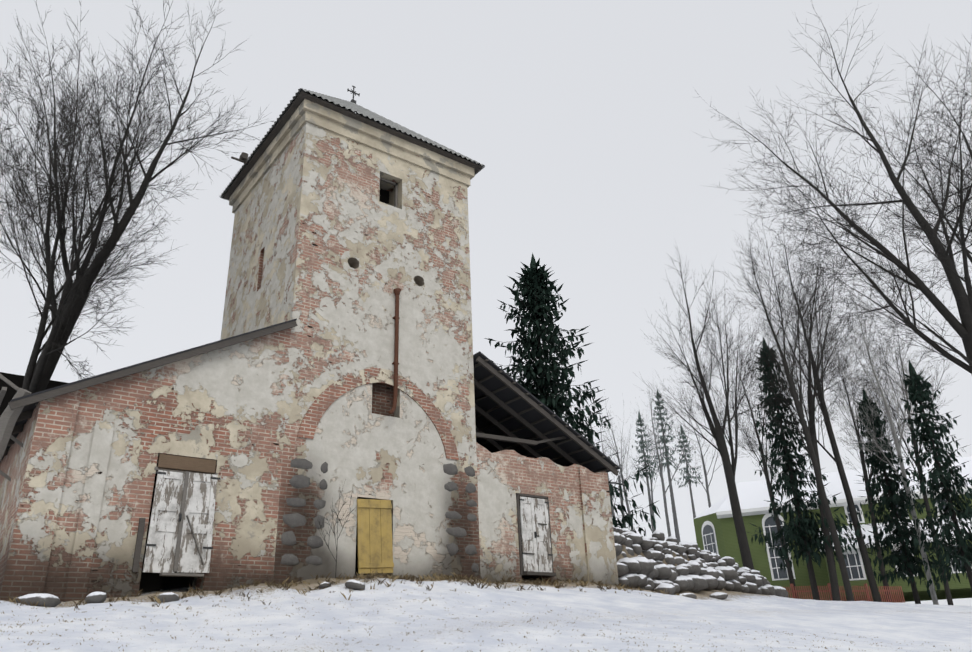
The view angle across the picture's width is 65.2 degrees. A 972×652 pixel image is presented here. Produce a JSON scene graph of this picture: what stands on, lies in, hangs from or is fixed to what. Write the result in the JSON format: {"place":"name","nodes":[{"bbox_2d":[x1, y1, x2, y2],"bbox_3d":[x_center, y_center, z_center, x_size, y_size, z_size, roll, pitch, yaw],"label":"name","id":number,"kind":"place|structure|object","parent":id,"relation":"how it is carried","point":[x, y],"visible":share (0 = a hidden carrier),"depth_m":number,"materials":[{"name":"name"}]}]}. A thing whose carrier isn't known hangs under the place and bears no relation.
{"place":"outdoors","nodes":[
{"label":"outdoors","id":0,"kind":"place"},
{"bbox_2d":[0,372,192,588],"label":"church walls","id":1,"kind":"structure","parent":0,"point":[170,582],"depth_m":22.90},
{"bbox_2d":[231,152,247,163],"bbox_3d":[-7.521,-5.156,23.194,0.500,0.265,0.250,15,-30,-34],"label":"tower eave box","id":2,"kind":"object","parent":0,"point":[243,157],"visible":1,"depth_m":23.18,"materials":[{"name":"grey metal"}]},
{"bbox_2d":[0,574,971,651],"bbox_3d":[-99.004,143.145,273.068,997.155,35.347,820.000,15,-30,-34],"label":"terrain","id":3,"kind":"structure","parent":0,"point":[891,626],"depth_m":12.38,"materials":[{"name":"white snow"}]},
{"bbox_2d":[0,0,276,393],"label":"tree","id":4,"kind":"object","parent":3,"relation":"on","point":[72,300],"visible":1,"depth_m":21.17,"materials":[{"name":"brown plant"}]},
{"bbox_2d":[0,122,618,601],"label":"church walls","id":5,"kind":"structure","parent":3,"relation":"on","point":[76,492],"depth_m":18.53,"materials":[{"name":"beige paint"}]},
{"bbox_2d":[0,374,37,481],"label":"roof timbers","id":6,"kind":"object","parent":5,"relation":"attached to","point":[8,418],"visible":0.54,"depth_m":14.00,"materials":[{"name":"wood"}]},
{"bbox_2d":[0,318,297,462],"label":"wing roof","id":7,"kind":"structure","parent":5,"relation":"attached to","point":[28,402],"depth_m":15.52,"materials":[{"name":"grey metal"}]},
{"bbox_2d":[132,453,216,571],"bbox_3d":[-6.160,3.990,15.112,1.455,2.905,0.250,15,-30,-34],"label":"door frame","id":8,"kind":"object","parent":5,"relation":"attached to","point":[138,547],"visible":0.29,"depth_m":14.49,"materials":[{"name":"brown wood"}]},
{"bbox_2d":[154,466,217,576],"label":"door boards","id":9,"kind":"object","parent":8,"relation":"attached to","point":[180,527],"depth_m":15.02,"materials":[{"name":"grey wood"}]},
{"bbox_2d":[143,470,217,572],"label":"door leaves","id":10,"kind":"object","parent":9,"relation":"attached to","point":[166,510],"visible":0.9,"depth_m":15.07,"materials":[{"name":"white paint"}]},
{"bbox_2d":[157,454,215,474],"bbox_3d":[-6.151,2.855,15.633,1.140,0.300,0.060,15,-30,-34],"label":"door lintel","id":11,"kind":"structure","parent":8,"relation":"attached to","point":[184,463],"depth_m":15.60,"materials":[{"name":"brown wood"}]},
{"bbox_2d":[139,188,538,592],"bbox_3d":[-4.053,1.311,20.459,11.850,12.200,2.400,15,-30,-34],"label":"dark church interior","id":12,"kind":"object","parent":5,"relation":"in","point":[150,582],"visible":0.02,"depth_m":15.17,"materials":[{"name":"black"}]},
{"bbox_2d":[229,99,474,213],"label":"tower cornice","id":13,"kind":"structure","parent":5,"relation":"attached to","point":[323,117],"depth_m":22.20,"materials":[{"name":"beige paint"}]},
{"bbox_2d":[219,88,484,200],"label":"tower roof","id":14,"kind":"structure","parent":5,"relation":"on","point":[361,114],"depth_m":22.62,"materials":[{"name":"grey metal"}]},
{"bbox_2d":[347,85,359,103],"bbox_3d":[-4.521,-7.874,25.895,0.450,0.760,0.160,15,-30,-34],"label":"cross","id":15,"kind":"object","parent":14,"relation":"on","point":[353,100],"visible":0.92,"depth_m":25.89,"materials":[{"name":"grey metal"}]},
{"bbox_2d":[357,499,393,573],"bbox_3d":[-2.555,4.846,17.548,0.978,1.704,0.060,15,-30,-34],"label":"yellow door","id":16,"kind":"structure","parent":5,"relation":"attached to","point":[374,532],"depth_m":17.53,"materials":[{"name":"paint"}]},
{"bbox_2d":[297,368,458,459],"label":"brick arch","id":17,"kind":"structure","parent":5,"relation":"attached to","point":[325,400],"depth_m":19.10,"materials":[{"name":"red brick"}]},
{"bbox_2d":[280,458,478,571],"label":"wall stones","id":18,"kind":"object","parent":5,"relation":"attached to","point":[292,520],"visible":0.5,"depth_m":17.03,"materials":[{"name":"grey stone"}]},
{"bbox_2d":[372,383,393,416],"bbox_3d":[-2.683,1.882,19.353,1.050,1.250,0.001,15,-30,-34],"label":"brick tower niche","id":19,"kind":"object","parent":5,"relation":"attached to","point":[382,398],"visible":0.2,"depth_m":19.39,"materials":[{"name":"brick"}]},
{"bbox_2d":[341,250,429,292],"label":"tower putlog collars","id":20,"kind":"object","parent":5,"relation":"attached to","point":[360,270],"visible":1,"depth_m":20.19,"materials":[{"name":"paint"}]},
{"bbox_2d":[348,257,423,285],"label":"tower putlog holes","id":21,"kind":"object","parent":5,"relation":"attached to","point":[354,264],"visible":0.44,"depth_m":20.31,"materials":[{"name":"brown paint"}]},
{"bbox_2d":[380,177,397,206],"bbox_3d":[-2.885,-3.785,21.922,0.720,1.030,0.080,15,-30,-34],"label":"tower window frame","id":22,"kind":"object","parent":5,"relation":"on","point":[395,189],"visible":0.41,"depth_m":22.13,"materials":[{"name":"grey wood"}]},
{"bbox_2d":[388,288,400,413],"bbox_3d":[-2.382,0.615,19.563,0.592,3.630,0.231,51,-57,-61],"label":"drainpipe","id":23,"kind":"object","parent":5,"relation":"attached to","point":[396,317],"visible":1,"depth_m":19.70,"materials":[{"name":"brown metal"}]},
{"bbox_2d":[516,493,555,576],"bbox_3d":[1.340,5.606,20.429,1.135,2.130,0.285,15,-30,-34],"label":"door frame","id":24,"kind":"object","parent":5,"relation":"attached to","point":[542,574],"visible":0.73,"depth_m":20.22,"materials":[{"name":"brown wood"}]},
{"bbox_2d":[145,471,552,555],"bbox_3d":[-2.371,4.540,17.787,10.430,1.738,0.083,15,-30,-34],"label":"door hardware","id":25,"kind":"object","parent":24,"relation":"attached to","point":[217,478],"depth_m":15.19,"materials":[{"name":"grey metal"}]},
{"bbox_2d":[519,496,552,571],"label":"door leaves","id":26,"kind":"object","parent":24,"relation":"attached to","point":[533,512],"visible":0.83,"depth_m":20.43,"materials":[{"name":"white paint"}]},
{"bbox_2d":[473,351,619,475],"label":"wing roof","id":27,"kind":"structure","parent":5,"relation":"attached to","point":[511,413],"depth_m":22.73,"materials":[{"name":"grey wood"}]},
{"bbox_2d":[310,479,355,578],"bbox_3d":[-3.329,4.405,16.654,1.014,2.275,0.752,35,-43,-54],"label":"sapling","id":28,"kind":"object","parent":3,"relation":"on","point":[335,523],"visible":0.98,"depth_m":16.69,"materials":[{"name":"brown plant"}]},
{"bbox_2d":[14,525,787,606],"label":"rocks","id":29,"kind":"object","parent":3,"relation":"on","point":[715,572],"visible":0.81,"depth_m":24.64,"materials":[{"name":"grey stone"}]},
{"bbox_2d":[0,570,956,651],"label":"dry grass tufts","id":30,"kind":"object","parent":3,"relation":"on","point":[445,577],"visible":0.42,"depth_m":14.96,"materials":[{"name":"brown plant"}]},
{"bbox_2d":[484,252,659,535],"bbox_3d":[2.492,3.640,30.113,8.400,15.003,8.686,15,-30,-34],"label":"spruce","id":31,"kind":"object","parent":3,"relation":"on","point":[536,292],"visible":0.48,"depth_m":30.46,"materials":[{"name":"green plant"}]},
{"bbox_2d":[586,412,643,516],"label":"tree","id":32,"kind":"object","parent":3,"relation":"on","point":[612,510],"visible":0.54,"depth_m":72.44,"materials":[{"name":"grey plant"}]},
{"bbox_2d":[590,398,642,532],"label":"tree","id":33,"kind":"object","parent":3,"relation":"on","point":[625,490],"visible":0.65,"depth_m":82.40,"materials":[{"name":"grey plant"}]},
{"bbox_2d":[611,475,625,526],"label":"utility pole","id":34,"kind":"object","parent":3,"relation":"on","point":[619,481],"visible":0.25,"depth_m":46.35,"materials":[{"name":"grey wood"}]},
{"bbox_2d":[615,406,661,514],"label":"tree","id":35,"kind":"object","parent":3,"relation":"on","point":[651,482],"visible":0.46,"depth_m":107.22,"materials":[{"name":"grey plant"}]},
{"bbox_2d":[629,412,658,533],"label":"pine","id":36,"kind":"object","parent":3,"relation":"on","point":[643,446],"visible":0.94,"depth_m":92.88,"materials":[{"name":"plant"}]},
{"bbox_2d":[647,389,681,541],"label":"pine","id":37,"kind":"object","parent":3,"relation":"on","point":[667,463],"visible":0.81,"depth_m":87.63,"materials":[{"name":"plant"}]},
{"bbox_2d":[617,545,725,590],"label":"stone wall","id":38,"kind":"structure","parent":3,"relation":"on","point":[620,556],"depth_m":23.93,"materials":[{"name":"grey stone"}]},
{"bbox_2d":[632,375,712,536],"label":"tree","id":39,"kind":"object","parent":3,"relation":"on","point":[660,467],"visible":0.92,"depth_m":78.34,"materials":[{"name":"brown plant"}]},
{"bbox_2d":[673,426,702,518],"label":"pine","id":40,"kind":"object","parent":3,"relation":"on","point":[685,470],"visible":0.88,"depth_m":96.12,"materials":[{"name":"plant"}]},
{"bbox_2d":[665,382,743,507],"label":"tree","id":41,"kind":"object","parent":3,"relation":"on","point":[706,482],"visible":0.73,"depth_m":81.04,"materials":[{"name":"grey plant"}]},
{"bbox_2d":[637,238,796,569],"bbox_3d":[11.020,3.528,36.660,8.168,18.875,7.435,15,-30,-34],"label":"tree","id":42,"kind":"object","parent":3,"relation":"on","point":[718,434],"visible":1,"depth_m":36.49,"materials":[{"name":"brown plant"}]},
{"bbox_2d":[714,308,804,598],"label":"tree","id":43,"kind":"object","parent":3,"relation":"on","point":[777,522],"visible":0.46,"depth_m":47.70,"materials":[{"name":"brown plant"}]},
{"bbox_2d":[710,196,854,600],"bbox_3d":[15.440,2.902,37.945,5.375,20.991,8.648,-18,-29,31],"label":"tree","id":44,"kind":"object","parent":3,"relation":"on","point":[790,376],"visible":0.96,"depth_m":38.79,"materials":[{"name":"brown plant"}]},
{"bbox_2d":[748,337,864,599],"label":"spruce","id":45,"kind":"object","parent":3,"relation":"on","point":[799,530],"visible":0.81,"depth_m":40.15,"materials":[{"name":"green plant"}]},
{"bbox_2d":[732,209,892,601],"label":"tree","id":46,"kind":"object","parent":3,"relation":"on","point":[836,458],"visible":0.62,"depth_m":41.41,"materials":[{"name":"brown plant"}]},
{"bbox_2d":[757,221,890,600],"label":"tree","id":47,"kind":"object","parent":3,"relation":"on","point":[835,592],"visible":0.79,"depth_m":40.29,"materials":[{"name":"brown plant"}]},
{"bbox_2d":[692,3,971,376],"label":"tree","id":48,"kind":"object","parent":3,"relation":"on","point":[963,328],"visible":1,"depth_m":24.82,"materials":[{"name":"brown plant"}]},
{"bbox_2d":[693,456,971,602],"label":"green church","id":49,"kind":"structure","parent":3,"relation":"on","point":[715,529],"depth_m":54.12,"materials":[{"name":"green paint"}]},
{"bbox_2d":[784,583,904,602],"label":"brick foundation","id":50,"kind":"object","parent":3,"relation":"on","point":[865,586],"visible":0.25,"depth_m":44.44,"materials":[{"name":"red brick"}]},
{"bbox_2d":[816,333,913,601],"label":"tree","id":51,"kind":"object","parent":3,"relation":"on","point":[865,474],"visible":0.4,"depth_m":48.65,"materials":[{"name":"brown plant"}]},
{"bbox_2d":[800,264,939,604],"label":"tree","id":52,"kind":"object","parent":3,"relation":"on","point":[913,513],"visible":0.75,"depth_m":41.96,"materials":[{"name":"grey plant"}]},
{"bbox_2d":[848,388,955,603],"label":"spruce","id":53,"kind":"object","parent":3,"relation":"on","point":[911,566],"visible":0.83,"depth_m":40.55,"materials":[{"name":"green plant"}]},
{"bbox_2d":[850,297,959,604],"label":"tree","id":54,"kind":"object","parent":3,"relation":"on","point":[946,587],"visible":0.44,"depth_m":45.67,"materials":[{"name":"grey plant"}]},
{"bbox_2d":[893,361,971,596],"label":"spruce","id":55,"kind":"object","parent":3,"relation":"on","point":[961,551],"visible":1,"depth_m":37.43,"materials":[{"name":"green plant"}]},
{"bbox_2d":[0,0,971,605],"label":"sky","id":56,"kind":"structure","parent":0,"point":[581,117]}
]}

